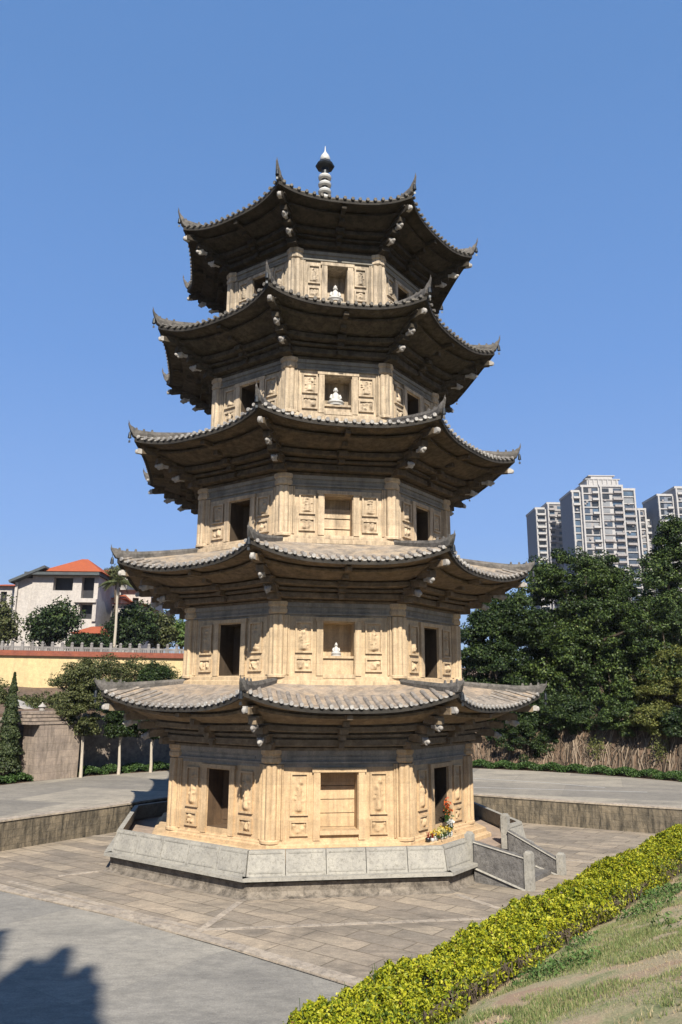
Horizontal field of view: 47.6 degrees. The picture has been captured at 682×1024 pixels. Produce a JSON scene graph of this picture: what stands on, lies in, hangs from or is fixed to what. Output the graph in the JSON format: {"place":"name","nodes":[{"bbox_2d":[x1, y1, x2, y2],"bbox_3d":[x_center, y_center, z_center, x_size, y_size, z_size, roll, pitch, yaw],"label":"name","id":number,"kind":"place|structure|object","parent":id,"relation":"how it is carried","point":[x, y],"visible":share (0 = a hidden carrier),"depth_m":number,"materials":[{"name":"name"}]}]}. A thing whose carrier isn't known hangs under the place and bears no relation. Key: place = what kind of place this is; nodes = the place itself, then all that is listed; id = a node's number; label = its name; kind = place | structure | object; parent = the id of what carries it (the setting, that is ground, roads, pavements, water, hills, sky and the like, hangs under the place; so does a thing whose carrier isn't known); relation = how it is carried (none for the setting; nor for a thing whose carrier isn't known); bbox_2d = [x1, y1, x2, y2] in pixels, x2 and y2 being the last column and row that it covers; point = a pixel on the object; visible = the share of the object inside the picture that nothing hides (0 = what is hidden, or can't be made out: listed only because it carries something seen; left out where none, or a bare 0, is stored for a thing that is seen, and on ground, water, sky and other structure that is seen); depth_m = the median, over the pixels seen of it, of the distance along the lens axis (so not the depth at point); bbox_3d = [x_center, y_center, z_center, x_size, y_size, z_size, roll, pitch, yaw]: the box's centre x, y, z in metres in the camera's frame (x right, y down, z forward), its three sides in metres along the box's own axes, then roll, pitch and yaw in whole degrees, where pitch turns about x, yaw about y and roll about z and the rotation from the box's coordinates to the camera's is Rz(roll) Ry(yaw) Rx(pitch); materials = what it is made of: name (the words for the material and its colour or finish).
{"place":"outdoors","nodes":[
{"label":"outdoors","id":0,"kind":"place"},
{"bbox_2d":[0,891,350,1023],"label":"concrete lot","id":1,"kind":"structure","parent":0,"point":[60,964],"depth_m":12.60,"materials":[{"name":"grey concrete"}]},
{"bbox_2d":[0,884,363,987],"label":"kerb","id":2,"kind":"structure","parent":1,"relation":"on","point":[272,957],"depth_m":14.60,"materials":[{"name":"stone"}]},
{"bbox_2d":[0,823,654,986],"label":"plaza","id":3,"kind":"structure","parent":0,"point":[359,951],"depth_m":16.98,"materials":[{"name":"grey stone"}]},
{"bbox_2d":[7,835,597,932],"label":"paving bands","id":4,"kind":"object","parent":3,"relation":"on","point":[208,924],"visible":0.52,"depth_m":15.88,"materials":[{"name":"stone"}]},
{"bbox_2d":[104,801,566,900],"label":"terrace","id":5,"kind":"structure","parent":3,"relation":"on","point":[508,854],"depth_m":18.31,"materials":[{"name":"stone"}]},
{"bbox_2d":[94,146,546,849],"bbox_3d":[-0.661,-2.041,26.147,12.898,23.890,12.898,2,-13,-9],"label":"pagoda","id":6,"kind":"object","parent":5,"relation":"on","point":[340,518],"visible":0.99,"depth_m":21.78,"materials":[{"name":"beige stone"}]},
{"bbox_2d":[94,685,97,702],"bbox_3d":[-6.591,4.875,20.789,0.110,0.485,0.110,1,-13,-2],"label":"wind bell","id":7,"kind":"object","parent":6,"relation":"attached to","point":[95,694],"visible":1,"depth_m":20.75,"materials":[{"name":"grey metal"}]},
{"bbox_2d":[110,553,113,568],"bbox_3d":[-6.424,1.353,21.711,0.110,0.485,0.110,1,-13,-2],"label":"wind bell","id":8,"kind":"object","parent":6,"relation":"attached to","point":[112,561],"visible":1,"depth_m":21.67,"materials":[{"name":"grey metal"}]},
{"bbox_2d":[238,690,242,704],"bbox_3d":[-2.303,4.190,17.770,0.110,0.485,0.110,1,-13,-2],"label":"wind bell","id":9,"kind":"object","parent":6,"relation":"attached to","point":[240,697],"visible":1,"depth_m":17.73,"materials":[{"name":"grey metal"}]},
{"bbox_2d":[246,536,250,549],"bbox_3d":[-2.241,0.685,18.766,0.110,0.485,0.110,1,-13,-2],"label":"wind bell","id":10,"kind":"object","parent":6,"relation":"attached to","point":[248,542],"visible":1,"depth_m":18.72,"materials":[{"name":"grey metal"}]},
{"bbox_2d":[255,395,258,407],"bbox_3d":[-2.163,-2.910,19.854,0.110,0.485,0.110,1,-13,-2],"label":"wind bell","id":11,"kind":"object","parent":6,"relation":"attached to","point":[256,400],"visible":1,"depth_m":19.81,"materials":[{"name":"grey metal"}]},
{"bbox_2d":[327,387,343,404],"bbox_3d":[-0.160,-3.440,23.119,0.521,0.639,0.521,1,-13,-2],"label":"buddha statue","id":12,"kind":"object","parent":6,"relation":"on","point":[335,397],"visible":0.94,"depth_m":23.01,"materials":[{"name":"white stone"}]},
{"bbox_2d":[327,285,343,301],"bbox_3d":[-0.180,-6.822,24.246,0.521,0.639,0.521,1,-13,-2],"label":"buddha statue","id":13,"kind":"object","parent":6,"relation":"on","point":[335,295],"visible":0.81,"depth_m":24.14,"materials":[{"name":"white stone"}]},
{"bbox_2d":[331,642,341,655],"bbox_3d":[-0.132,3.720,20.962,0.302,0.371,0.302,1,-13,-2],"label":"buddha statue","id":14,"kind":"object","parent":6,"relation":"on","point":[335,652],"visible":0.99,"depth_m":20.89,"materials":[{"name":"white stone"}]},
{"bbox_2d":[429,829,443,840],"bbox_3d":[2.468,8.416,20.178,0.436,0.292,0.447,1,-13,-2],"label":"flower bouquet","id":15,"kind":"object","parent":6,"relation":"on","point":[436,834],"visible":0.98,"depth_m":20.11,"materials":[{"name":"yellow plant"}]},
{"bbox_2d":[432,827,448,838],"bbox_3d":[2.640,8.459,20.380,0.443,0.303,0.396,9,-16,-33],"label":"flower bouquet","id":16,"kind":"object","parent":6,"relation":"on","point":[443,831],"visible":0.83,"depth_m":20.33,"materials":[{"name":"yellow plant"}]},
{"bbox_2d":[439,825,455,837],"bbox_3d":[2.780,8.502,20.628,0.482,0.334,0.450,8,-15,-29],"label":"flower bouquet","id":17,"kind":"object","parent":6,"relation":"on","point":[447,828],"visible":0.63,"depth_m":20.61,"materials":[{"name":"yellow plant"}]},
{"bbox_2d":[442,797,453,825],"bbox_3d":[2.861,8.240,20.948,0.326,0.993,0.320,11,-17,-37],"label":"flower bouquet","id":18,"kind":"object","parent":6,"relation":"on","point":[446,816],"visible":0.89,"depth_m":20.96,"materials":[{"name":"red plant"}]},
{"bbox_2d":[447,819,454,836],"bbox_3d":[2.927,8.483,20.800,0.266,0.454,0.295,1,-13,-2],"label":"flower bouquet","id":19,"kind":"object","parent":6,"relation":"on","point":[450,823],"visible":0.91,"depth_m":20.77,"materials":[{"name":"white plant"}]},
{"bbox_2d":[452,539,455,556],"bbox_3d":[2.851,0.904,19.559,0.110,0.485,0.110,1,-13,-2],"label":"wind bell","id":20,"kind":"object","parent":6,"relation":"attached to","point":[453,548],"visible":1,"depth_m":19.53,"materials":[{"name":"grey metal"}]},
{"bbox_2d":[460,689,464,705],"bbox_3d":[2.918,4.415,18.583,0.110,0.485,0.110,1,-13,-2],"label":"wind bell","id":21,"kind":"object","parent":6,"relation":"attached to","point":[462,697],"visible":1,"depth_m":18.54,"materials":[{"name":"grey metal"}]},
{"bbox_2d":[0,768,681,817],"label":"road","id":22,"kind":"structure","parent":0,"point":[16,799],"depth_m":30.50,"materials":[{"name":"concrete"}]},
{"bbox_2d":[473,778,631,791],"bbox_3d":[7.804,11.430,32.430,9.239,0.001,3.797,-3,-14,15],"label":"road marking","id":23,"kind":"object","parent":22,"relation":"on","point":[548,789],"visible":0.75,"depth_m":31.29,"materials":[{"name":"white paint"}]},
{"bbox_2d":[0,668,681,784],"bbox_3d":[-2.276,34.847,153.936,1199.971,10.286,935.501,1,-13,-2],"label":"terrain","id":24,"kind":"structure","parent":0,"point":[39,691],"depth_m":38.69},
{"bbox_2d":[0,584,14,645],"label":"house","id":25,"kind":"structure","parent":24,"relation":"on","point":[7,589],"depth_m":96.23,"materials":[{"name":"paint"}]},
{"bbox_2d":[0,678,20,703],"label":"dense shrub","id":26,"kind":"object","parent":24,"relation":"on","point":[4,694],"visible":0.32,"depth_m":38.79,"materials":[{"name":"green plant"}]},
{"bbox_2d":[0,672,23,775],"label":"cypress","id":27,"kind":"object","parent":24,"relation":"on","point":[9,745],"visible":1,"depth_m":32.58,"materials":[{"name":"green plant"}]},
{"bbox_2d":[0,593,23,645],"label":"round tree","id":28,"kind":"object","parent":24,"relation":"on","point":[9,630],"visible":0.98,"depth_m":71.45,"materials":[{"name":"green plant"}]},
{"bbox_2d":[18,700,32,708],"bbox_3d":[-15.083,9.430,37.413,1.539,0.681,1.297,4,-14,-13],"label":"thatch hut","id":29,"kind":"object","parent":24,"relation":"on","point":[22,705],"visible":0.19,"depth_m":37.10,"materials":[{"name":"stone"}]},
{"bbox_2d":[18,690,60,707],"bbox_3d":[-14.879,9.855,38.402,2.899,1.986,2.633,8,-15,-29],"label":"dense shrub","id":30,"kind":"object","parent":24,"relation":"on","point":[34,701],"visible":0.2,"depth_m":38.05,"materials":[{"name":"green plant"}]},
{"bbox_2d":[17,711,79,780],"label":"stone stair block","id":31,"kind":"structure","parent":24,"relation":"on","point":[50,745],"depth_m":33.46,"materials":[{"name":"grey stone"}]},
{"bbox_2d":[38,702,45,710],"bbox_3d":[-13.272,8.778,34.330,0.351,0.650,0.351,-5,-14,20],"label":"stone lantern","id":32,"kind":"object","parent":31,"relation":"on","point":[42,706],"visible":0.65,"depth_m":34.26,"materials":[{"name":"white stone"}]},
{"bbox_2d":[21,595,86,648],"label":"round tree","id":33,"kind":"object","parent":24,"relation":"on","point":[57,624],"visible":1,"depth_m":69.02,"materials":[{"name":"green plant"}]},
{"bbox_2d":[8,559,119,650],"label":"villa","id":34,"kind":"object","parent":24,"relation":"on","point":[78,582],"visible":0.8,"depth_m":84.49,"materials":[{"name":"paint"}]},
{"bbox_2d":[50,658,102,777],"bbox_3d":[-11.830,9.307,34.606,2.599,5.507,2.270,1,-13,-2],"label":"young tree","id":35,"kind":"object","parent":24,"relation":"on","point":[81,691],"visible":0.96,"depth_m":34.50,"materials":[{"name":"green plant"}]},
{"bbox_2d":[0,715,170,774],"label":"stone wall","id":36,"kind":"structure","parent":24,"relation":"on","point":[99,750],"depth_m":37.56,"materials":[{"name":"grey stone"}]},
{"bbox_2d":[45,653,130,709],"bbox_3d":[-13.118,9.067,40.215,4.354,3.483,3.042,1,-13,-2],"label":"loose tree","id":37,"kind":"object","parent":24,"relation":"on","point":[107,668],"visible":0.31,"depth_m":39.96,"materials":[{"name":"green plant"}]},
{"bbox_2d":[63,632,115,651],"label":"round tree","id":38,"kind":"object","parent":24,"relation":"on","point":[77,639],"visible":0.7,"depth_m":66.65,"materials":[{"name":"green plant"}]},
{"bbox_2d":[70,627,112,645],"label":"house","id":39,"kind":"structure","parent":24,"relation":"on","point":[94,630],"depth_m":74.90,"materials":[{"name":"tile"}]},
{"bbox_2d":[0,650,183,687],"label":"yellow wall","id":40,"kind":"structure","parent":24,"relation":"on","point":[33,669],"depth_m":50.98,"materials":[{"name":"paint"}]},
{"bbox_2d":[0,641,183,652],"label":"balustrade","id":41,"kind":"object","parent":24,"relation":"on","point":[91,648],"visible":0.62,"depth_m":61.74,"materials":[{"name":"stone"}]},
{"bbox_2d":[95,697,106,713],"bbox_3d":[-10.998,10.018,39.346,3.347,2.185,2.912,1,-13,-2],"label":"dense shrub","id":42,"kind":"object","parent":24,"relation":"on","point":[102,700],"visible":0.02,"depth_m":39.17,"materials":[{"name":"green plant"}]},
{"bbox_2d":[104,564,126,614],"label":"palm tree","id":43,"kind":"object","parent":24,"relation":"on","point":[113,572],"visible":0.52,"depth_m":88.43,"materials":[{"name":"green plant"}]},
{"bbox_2d":[99,576,132,647],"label":"palm tree","id":44,"kind":"object","parent":24,"relation":"on","point":[112,582],"visible":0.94,"depth_m":69.26,"materials":[{"name":"green plant"}]},
{"bbox_2d":[104,570,133,594],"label":"house","id":45,"kind":"structure","parent":24,"relation":"on","point":[130,588],"depth_m":105.06,"materials":[{"name":"paint"}]},
{"bbox_2d":[111,595,132,623],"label":"house","id":46,"kind":"structure","parent":24,"relation":"on","point":[124,599],"depth_m":90.77,"materials":[{"name":"tile"}]},
{"bbox_2d":[102,680,143,774],"bbox_3d":[-10.127,10.130,36.027,2.010,4.578,1.831,1,-13,-2],"label":"young tree","id":47,"kind":"object","parent":24,"relation":"on","point":[115,727],"visible":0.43,"depth_m":35.59,"materials":[{"name":"green plant"}]},
{"bbox_2d":[99,599,160,652],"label":"round tree","id":48,"kind":"object","parent":24,"relation":"on","point":[132,619],"visible":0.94,"depth_m":71.03,"materials":[{"name":"green plant"}]},
{"bbox_2d":[112,603,157,652],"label":"house","id":49,"kind":"structure","parent":24,"relation":"on","point":[124,604],"depth_m":87.05,"materials":[{"name":"paint"}]},
{"bbox_2d":[120,590,163,652],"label":"house","id":50,"kind":"structure","parent":24,"relation":"on","point":[131,595],"depth_m":94.54,"materials":[{"name":"paint"}]},
{"bbox_2d":[134,680,159,772],"bbox_3d":[-8.966,10.371,37.040,2.331,4.589,1.931,1,-13,-2],"label":"young tree","id":51,"kind":"object","parent":24,"relation":"on","point":[143,731],"visible":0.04,"depth_m":36.60,"materials":[{"name":"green plant"}]},
{"bbox_2d":[115,654,180,681],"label":"loose tree","id":52,"kind":"object","parent":24,"relation":"on","point":[132,665],"visible":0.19,"depth_m":41.97,"materials":[{"name":"green plant"}]},
{"bbox_2d":[133,660,173,681],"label":"dense shrub","id":53,"kind":"object","parent":24,"relation":"on","point":[149,674],"visible":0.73,"depth_m":40.69,"materials":[{"name":"green plant"}]},
{"bbox_2d":[143,610,183,652],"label":"round tree","id":54,"kind":"object","parent":24,"relation":"on","point":[166,630],"visible":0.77,"depth_m":73.32,"materials":[{"name":"green plant"}]},
{"bbox_2d":[171,619,184,652],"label":"round tree","id":55,"kind":"object","parent":24,"relation":"on","point":[179,625],"visible":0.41,"depth_m":74.16,"materials":[{"name":"green plant"}]},
{"bbox_2d":[0,759,681,783],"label":"ground cover","id":56,"kind":"object","parent":24,"relation":"on","point":[11,777],"visible":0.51,"depth_m":36.63,"materials":[{"name":"green plant"}]},
{"bbox_2d":[460,588,554,685],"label":"broadleaf tree","id":57,"kind":"object","parent":24,"relation":"on","point":[504,627],"visible":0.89,"depth_m":42.54,"materials":[{"name":"green plant"}]},
{"bbox_2d":[495,716,558,760],"bbox_3d":[9.654,12.003,40.208,3.394,2.713,1.776,1,-13,-2],"label":"ivy bush","id":58,"kind":"object","parent":24,"relation":"on","point":[537,744],"visible":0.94,"depth_m":39.94,"materials":[{"name":"green plant"}]},
{"bbox_2d":[484,678,583,740],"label":"hanging shrub","id":59,"kind":"object","parent":24,"relation":"on","point":[556,699],"visible":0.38,"depth_m":40.53,"materials":[{"name":"green plant"}]},
{"bbox_2d":[526,502,564,648],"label":"apartment tower","id":60,"kind":"structure","parent":24,"relation":"on","point":[544,531],"depth_m":366.91,"materials":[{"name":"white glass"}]},
{"bbox_2d":[547,697,597,734],"bbox_3d":[12.019,10.544,39.758,2.798,2.101,2.183,1,-13,-2],"label":"bank shrub","id":61,"kind":"object","parent":24,"relation":"on","point":[583,714],"visible":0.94,"depth_m":39.50,"materials":[{"name":"green plant"}]},
{"bbox_2d":[471,719,681,771],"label":"hanging roots","id":62,"kind":"object","parent":24,"relation":"hanging from","point":[587,745],"visible":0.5,"depth_m":38.56,"materials":[{"name":"brown plant"}]},
{"bbox_2d":[512,546,681,712],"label":"banyan tree","id":63,"kind":"object","parent":24,"relation":"on","point":[603,636],"visible":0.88,"depth_m":43.95,"materials":[{"name":"green plant"}]},
{"bbox_2d":[585,729,610,758],"bbox_3d":[12.739,11.571,38.404,1.302,1.564,0.783,1,-13,-2],"label":"fern","id":64,"kind":"object","parent":24,"relation":"on","point":[596,748],"visible":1,"depth_m":38.33,"materials":[{"name":"green plant"}]},
{"bbox_2d":[559,475,642,614],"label":"apartment tower","id":65,"kind":"structure","parent":24,"relation":"on","point":[598,512],"depth_m":337.63,"materials":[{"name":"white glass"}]},
{"bbox_2d":[613,565,640,600],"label":"lower windows","id":66,"kind":"structure","parent":65,"relation":"in","point":[619,566],"depth_m":332.08,"materials":[{"name":"grey glass"}]},
{"bbox_2d":[592,697,639,737],"bbox_3d":[13.690,10.215,38.423,2.458,2.038,2.354,-12,-18,41],"label":"bank shrub","id":67,"kind":"object","parent":24,"relation":"on","point":[607,718],"visible":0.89,"depth_m":38.05,"materials":[{"name":"green plant"}]},
{"bbox_2d":[637,508,657,596],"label":"apartment tower","id":68,"kind":"structure","parent":24,"relation":"on","point":[645,529],"depth_m":356.20,"materials":[{"name":"white concrete"}]},
{"bbox_2d":[627,644,681,708],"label":"shrub","id":69,"kind":"object","parent":24,"relation":"on","point":[674,684],"visible":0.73,"depth_m":42.14,"materials":[{"name":"green plant"}]},
{"bbox_2d":[630,703,678,735],"bbox_3d":[15.049,10.124,37.298,2.372,1.760,2.172,1,-13,-2],"label":"bank shrub","id":70,"kind":"object","parent":24,"relation":"on","point":[646,717],"visible":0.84,"depth_m":36.87,"materials":[{"name":"green plant"}]},
{"bbox_2d":[629,514,681,693],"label":"broadleaf tree","id":71,"kind":"object","parent":24,"relation":"on","point":[661,559],"visible":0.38,"depth_m":49.70,"materials":[{"name":"green plant"}]},
{"bbox_2d":[648,731,668,765],"bbox_3d":[14.974,11.083,36.286,1.053,1.598,0.930,-10,-17,37],"label":"fern","id":72,"kind":"object","parent":24,"relation":"on","point":[663,747],"visible":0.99,"depth_m":36.26,"materials":[{"name":"green plant"}]},
{"bbox_2d":[642,486,681,641],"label":"apartment tower","id":73,"kind":"structure","parent":24,"relation":"on","point":[658,506],"depth_m":351.83,"materials":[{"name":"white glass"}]},
{"bbox_2d":[657,707,681,737],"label":"bank shrub","id":74,"kind":"object","parent":24,"relation":"on","point":[673,717],"visible":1,"depth_m":35.96,"materials":[{"name":"green plant"}]},
{"bbox_2d":[0,0,681,667],"label":"sky","id":75,"kind":"structure","parent":0,"point":[547,134],"materials":[{"name":"blue"}]},
{"bbox_2d":[425,832,430,842],"bbox_3d":[2.243,8.383,19.937,0.136,0.242,0.140,1,-13,-2],"label":"incense pot","id":76,"kind":"object","parent":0,"point":[427,839],"visible":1,"depth_m":19.89,"materials":[{"name":"black ceramic"}]},
{"bbox_2d":[414,872,681,1023],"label":"grassy slope","id":77,"kind":"structure","parent":0,"point":[627,1010],"depth_m":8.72,"materials":[{"name":"green plant"}]},
{"bbox_2d":[282,824,681,1023],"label":"hedge","id":78,"kind":"object","parent":77,"relation":"on","point":[475,958],"visible":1,"depth_m":11.98,"materials":[{"name":"green plant"}]},
{"bbox_2d":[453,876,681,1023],"bbox_3d":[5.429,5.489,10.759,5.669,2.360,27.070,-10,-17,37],"label":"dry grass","id":79,"kind":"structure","parent":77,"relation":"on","point":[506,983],"depth_m":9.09,"materials":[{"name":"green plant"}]},
{"bbox_2d":[485,868,681,1023],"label":"weeds","id":80,"kind":"object","parent":77,"relation":"on","point":[552,962],"visible":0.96,"depth_m":11.37,"materials":[{"name":"green plant"}]},
{"label":"ground","id":81,"kind":"structure","parent":0,"visible":0},
{"bbox_2d":[0,793,681,850],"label":"retaining wall","id":82,"kind":"structure","parent":81,"relation":"on","point":[25,830],"depth_m":26.19,"materials":[{"name":"stone"}]}
]}

